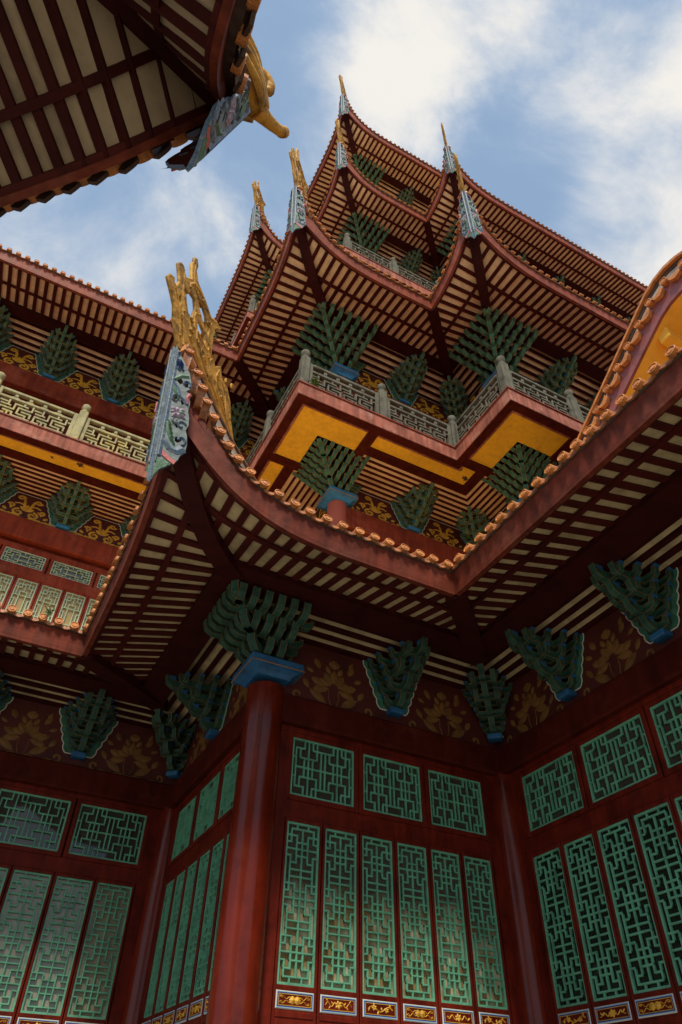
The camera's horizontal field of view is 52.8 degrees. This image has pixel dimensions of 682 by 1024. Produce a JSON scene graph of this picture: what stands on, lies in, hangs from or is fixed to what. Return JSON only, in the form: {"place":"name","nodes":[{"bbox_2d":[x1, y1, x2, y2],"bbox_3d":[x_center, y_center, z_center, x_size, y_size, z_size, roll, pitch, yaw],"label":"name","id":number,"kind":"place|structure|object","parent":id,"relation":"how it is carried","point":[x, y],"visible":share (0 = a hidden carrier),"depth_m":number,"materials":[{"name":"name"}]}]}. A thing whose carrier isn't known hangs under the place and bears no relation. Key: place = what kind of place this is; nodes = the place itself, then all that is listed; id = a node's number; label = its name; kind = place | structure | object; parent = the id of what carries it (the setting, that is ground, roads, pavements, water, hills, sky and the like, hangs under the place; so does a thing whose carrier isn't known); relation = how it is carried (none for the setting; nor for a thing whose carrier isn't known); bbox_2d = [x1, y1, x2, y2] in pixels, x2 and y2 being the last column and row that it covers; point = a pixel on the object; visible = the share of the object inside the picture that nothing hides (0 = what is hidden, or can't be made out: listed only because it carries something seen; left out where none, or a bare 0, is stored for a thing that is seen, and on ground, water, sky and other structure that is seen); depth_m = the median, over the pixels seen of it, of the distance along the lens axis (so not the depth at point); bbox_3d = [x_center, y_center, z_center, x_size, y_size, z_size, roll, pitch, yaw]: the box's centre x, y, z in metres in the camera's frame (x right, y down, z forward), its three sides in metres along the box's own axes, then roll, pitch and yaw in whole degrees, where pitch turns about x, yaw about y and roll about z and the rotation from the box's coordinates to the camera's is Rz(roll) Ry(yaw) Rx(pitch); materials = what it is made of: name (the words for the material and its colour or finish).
{"place":"outdoors","nodes":[
{"label":"outdoors","id":0,"kind":"place"},
{"bbox_2d":[0,0,288,217],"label":"octagonal pavilion","id":1,"kind":"structure","parent":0,"point":[95,92],"depth_m":4.84,"materials":[{"name":"red wood"}]},
{"bbox_2d":[0,74,681,1023],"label":"temple tower","id":2,"kind":"structure","parent":0,"point":[342,692],"depth_m":9.49,"materials":[{"name":"red paint"}]},
{"bbox_2d":[0,863,11,902],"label":"door leaf","id":3,"kind":"structure","parent":2,"relation":"in","point":[5,869],"depth_m":9.62,"materials":[{"name":"red paint"}]},
{"bbox_2d":[0,571,16,608],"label":"window leaf","id":4,"kind":"structure","parent":2,"relation":"in","point":[7,580],"depth_m":14.24,"materials":[{"name":"red paint"}]},
{"bbox_2d":[3,575,40,613],"bbox_3d":[-6.617,1.898,14.108,0.488,1.280,0.080,20,-46,-19],"label":"window leaf","id":5,"kind":"structure","parent":2,"relation":"in","point":[23,592],"depth_m":14.28,"materials":[{"name":"red paint"}]},
{"bbox_2d":[0,544,49,573],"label":"transom window","id":6,"kind":"structure","parent":2,"relation":"in","point":[11,555],"depth_m":14.77,"materials":[{"name":"red paint"}]},
{"bbox_2d":[0,866,54,1023],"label":"door leaf","id":7,"kind":"structure","parent":2,"relation":"in","point":[23,903],"depth_m":9.36,"materials":[{"name":"red paint"}]},
{"bbox_2d":[0,784,76,856],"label":"transom window","id":8,"kind":"structure","parent":2,"relation":"in","point":[33,821],"depth_m":10.21,"materials":[{"name":"red paint"}]},
{"bbox_2d":[31,583,64,622],"bbox_3d":[-6.174,2.063,14.272,0.488,1.280,0.080,20,-46,-19],"label":"window leaf","id":9,"kind":"structure","parent":2,"relation":"in","point":[48,595],"depth_m":14.46,"materials":[{"name":"red paint"}]},
{"bbox_2d":[44,606,54,616],"bbox_3d":[-4.129,1.409,9.727,0.117,0.149,0.150,-8,-44,9],"label":"weed","id":10,"kind":"object","parent":2,"relation":"on","point":[48,612],"visible":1,"depth_m":9.72,"materials":[{"name":"green plant"}]},
{"bbox_2d":[13,872,95,1023],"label":"door leaf","id":11,"kind":"structure","parent":2,"relation":"in","point":[46,987],"depth_m":9.38,"materials":[{"name":"red paint"}]},
{"bbox_2d":[46,559,95,586],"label":"transom window","id":12,"kind":"structure","parent":2,"relation":"in","point":[58,569],"depth_m":15.10,"materials":[{"name":"red paint"}]},
{"bbox_2d":[55,589,87,625],"bbox_3d":[-5.732,2.228,14.436,0.488,1.280,0.080,20,-46,-19],"label":"window leaf","id":13,"kind":"structure","parent":2,"relation":"in","point":[72,605],"depth_m":14.62,"materials":[{"name":"green paint"}]},
{"bbox_2d":[78,596,96,629],"bbox_3d":[-5.289,2.393,14.599,0.488,1.280,0.080,20,-46,-19],"label":"window leaf","id":14,"kind":"structure","parent":2,"relation":"in","point":[91,600],"depth_m":14.71,"materials":[{"name":"green paint"}]},
{"bbox_2d":[61,878,134,1023],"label":"door leaf","id":15,"kind":"structure","parent":2,"relation":"in","point":[90,995],"depth_m":9.59,"materials":[{"name":"red paint"}]},
{"bbox_2d":[93,573,106,589],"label":"transom window","id":16,"kind":"structure","parent":2,"relation":"in","point":[99,582],"depth_m":15.30,"materials":[{"name":"green paint"}]},
{"bbox_2d":[62,799,151,869],"bbox_3d":[-3.573,4.960,10.569,1.168,0.845,0.080,20,-46,-19],"label":"transom window","id":17,"kind":"structure","parent":2,"relation":"in","point":[101,833],"depth_m":10.56,"materials":[{"name":"red paint"}]},
{"bbox_2d":[141,874,175,1023],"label":"door leaf","id":18,"kind":"structure","parent":2,"relation":"in","point":[169,885],"depth_m":9.43,"materials":[{"name":"red paint"}]},
{"bbox_2d":[151,865,186,1023],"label":"door leaf","id":19,"kind":"structure","parent":2,"relation":"in","point":[160,998],"depth_m":9.08,"materials":[{"name":"red paint"}]},
{"bbox_2d":[162,855,198,1023],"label":"door leaf","id":20,"kind":"structure","parent":2,"relation":"in","point":[188,889],"depth_m":8.73,"materials":[{"name":"red paint"}]},
{"bbox_2d":[168,789,198,866],"bbox_3d":[-2.330,4.750,10.312,0.080,0.845,1.010,20,-46,-19],"label":"transom window","id":21,"kind":"structure","parent":2,"relation":"in","point":[183,829],"depth_m":10.34,"materials":[{"name":"green paint"}]},
{"bbox_2d":[174,844,211,1023],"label":"door leaf","id":22,"kind":"structure","parent":2,"relation":"in","point":[184,994],"depth_m":8.39,"materials":[{"name":"red paint"}]},
{"bbox_2d":[187,833,224,1023],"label":"door leaf","id":23,"kind":"structure","parent":2,"relation":"in","point":[196,1005],"depth_m":8.04,"materials":[{"name":"green paint"}]},
{"bbox_2d":[190,764,222,847],"bbox_3d":[-1.858,4.140,9.648,0.080,0.845,1.009,20,-46,-19],"label":"transom window","id":24,"kind":"structure","parent":2,"relation":"in","point":[208,794],"depth_m":9.67,"materials":[{"name":"green paint"}]},
{"bbox_2d":[201,829,229,1023],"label":"door leaf","id":25,"kind":"structure","parent":2,"relation":"in","point":[216,919],"depth_m":7.82,"materials":[{"name":"red paint"}]},
{"bbox_2d":[215,747,239,826],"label":"transom window","id":26,"kind":"structure","parent":2,"relation":"in","point":[225,799],"depth_m":9.12,"materials":[{"name":"red paint"}]},
{"bbox_2d":[270,816,322,1023],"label":"door leaf","id":27,"kind":"structure","parent":2,"relation":"in","point":[294,989],"depth_m":7.44,"materials":[{"name":"red paint"}]},
{"bbox_2d":[308,374,320,385],"bbox_3d":[-0.558,-2.631,13.990,0.245,0.273,0.250,-15,-45,16],"label":"weed","id":28,"kind":"object","parent":2,"relation":"on","point":[315,382],"visible":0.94,"depth_m":13.96,"materials":[{"name":"green plant"}]},
{"bbox_2d":[285,731,358,813],"bbox_3d":[-0.237,3.300,8.709,1.010,0.845,0.080,20,-46,-19],"label":"transom window","id":29,"kind":"structure","parent":2,"relation":"in","point":[321,772],"depth_m":8.70,"materials":[{"name":"green paint"}]},
{"bbox_2d":[316,824,358,1023],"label":"door leaf","id":30,"kind":"structure","parent":2,"relation":"in","point":[337,1002],"depth_m":7.62,"materials":[{"name":"red paint"}]},
{"bbox_2d":[359,831,399,1023],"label":"door leaf","id":31,"kind":"structure","parent":2,"relation":"in","point":[379,999],"depth_m":7.81,"materials":[{"name":"red paint"}]},
{"bbox_2d":[358,748,426,827],"bbox_3d":[0.664,3.635,9.043,1.009,0.845,0.080,20,-46,-19],"label":"transom window","id":32,"kind":"structure","parent":2,"relation":"in","point":[391,788],"depth_m":9.03,"materials":[{"name":"red paint"}]},
{"bbox_2d":[394,838,439,1023],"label":"door leaf","id":33,"kind":"structure","parent":2,"relation":"in","point":[418,994],"depth_m":7.99,"materials":[{"name":"red paint"}]},
{"bbox_2d":[428,845,476,1023],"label":"door leaf","id":34,"kind":"structure","parent":2,"relation":"in","point":[456,1001],"depth_m":8.16,"materials":[{"name":"red paint"}]},
{"bbox_2d":[423,764,490,841],"bbox_3d":[1.565,3.970,9.376,1.010,0.845,0.080,20,-46,-19],"label":"transom window","id":35,"kind":"structure","parent":2,"relation":"in","point":[456,803],"depth_m":9.37,"materials":[{"name":"red paint"}]},
{"bbox_2d":[461,851,511,1023],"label":"door leaf","id":36,"kind":"structure","parent":2,"relation":"in","point":[491,995],"depth_m":8.35,"materials":[{"name":"red paint"}]},
{"bbox_2d":[518,744,590,837],"bbox_3d":[2.782,3.683,9.038,0.080,0.845,1.160,20,-46,-19],"label":"transom window","id":37,"kind":"structure","parent":2,"relation":"in","point":[552,791],"depth_m":9.02,"materials":[{"name":"red paint"}]},
{"bbox_2d":[530,842,594,1023],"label":"door leaf","id":38,"kind":"structure","parent":2,"relation":"in","point":[571,998],"depth_m":8.12,"materials":[{"name":"red paint"}]},
{"bbox_2d":[560,828,636,1023],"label":"door leaf","id":39,"kind":"structure","parent":2,"relation":"in","point":[608,988],"depth_m":7.72,"materials":[{"name":"red paint"}]},
{"bbox_2d":[575,706,665,809],"bbox_3d":[3.330,2.976,8.269,0.080,0.845,1.160,20,-46,-19],"label":"transom window","id":40,"kind":"structure","parent":2,"relation":"in","point":[621,758],"depth_m":8.25,"materials":[{"name":"red paint"}]},
{"bbox_2d":[570,251,681,452],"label":"gabled wing","id":41,"kind":"structure","parent":2,"relation":"attached to","point":[653,333],"depth_m":11.25,"materials":[{"name":"orange tile"}]},
{"bbox_2d":[593,813,681,1023],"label":"door leaf","id":42,"kind":"structure","parent":2,"relation":"in","point":[653,993],"depth_m":7.31,"materials":[{"name":"red paint"}]},
{"bbox_2d":[630,796,681,1011],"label":"door leaf","id":43,"kind":"structure","parent":2,"relation":"in","point":[658,835],"depth_m":7.24,"materials":[{"name":"red paint"}]},
{"bbox_2d":[643,684,681,775],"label":"transom window","id":44,"kind":"structure","parent":2,"relation":"in","point":[663,713],"depth_m":7.78,"materials":[{"name":"red paint"}]},
{"bbox_2d":[670,790,681,834],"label":"door leaf","id":45,"kind":"structure","parent":2,"relation":"in","point":[676,798],"depth_m":7.33,"materials":[{"name":"red paint"}]},
{"bbox_2d":[0,0,681,333],"label":"sky","id":46,"kind":"structure","parent":0,"point":[568,113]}
]}

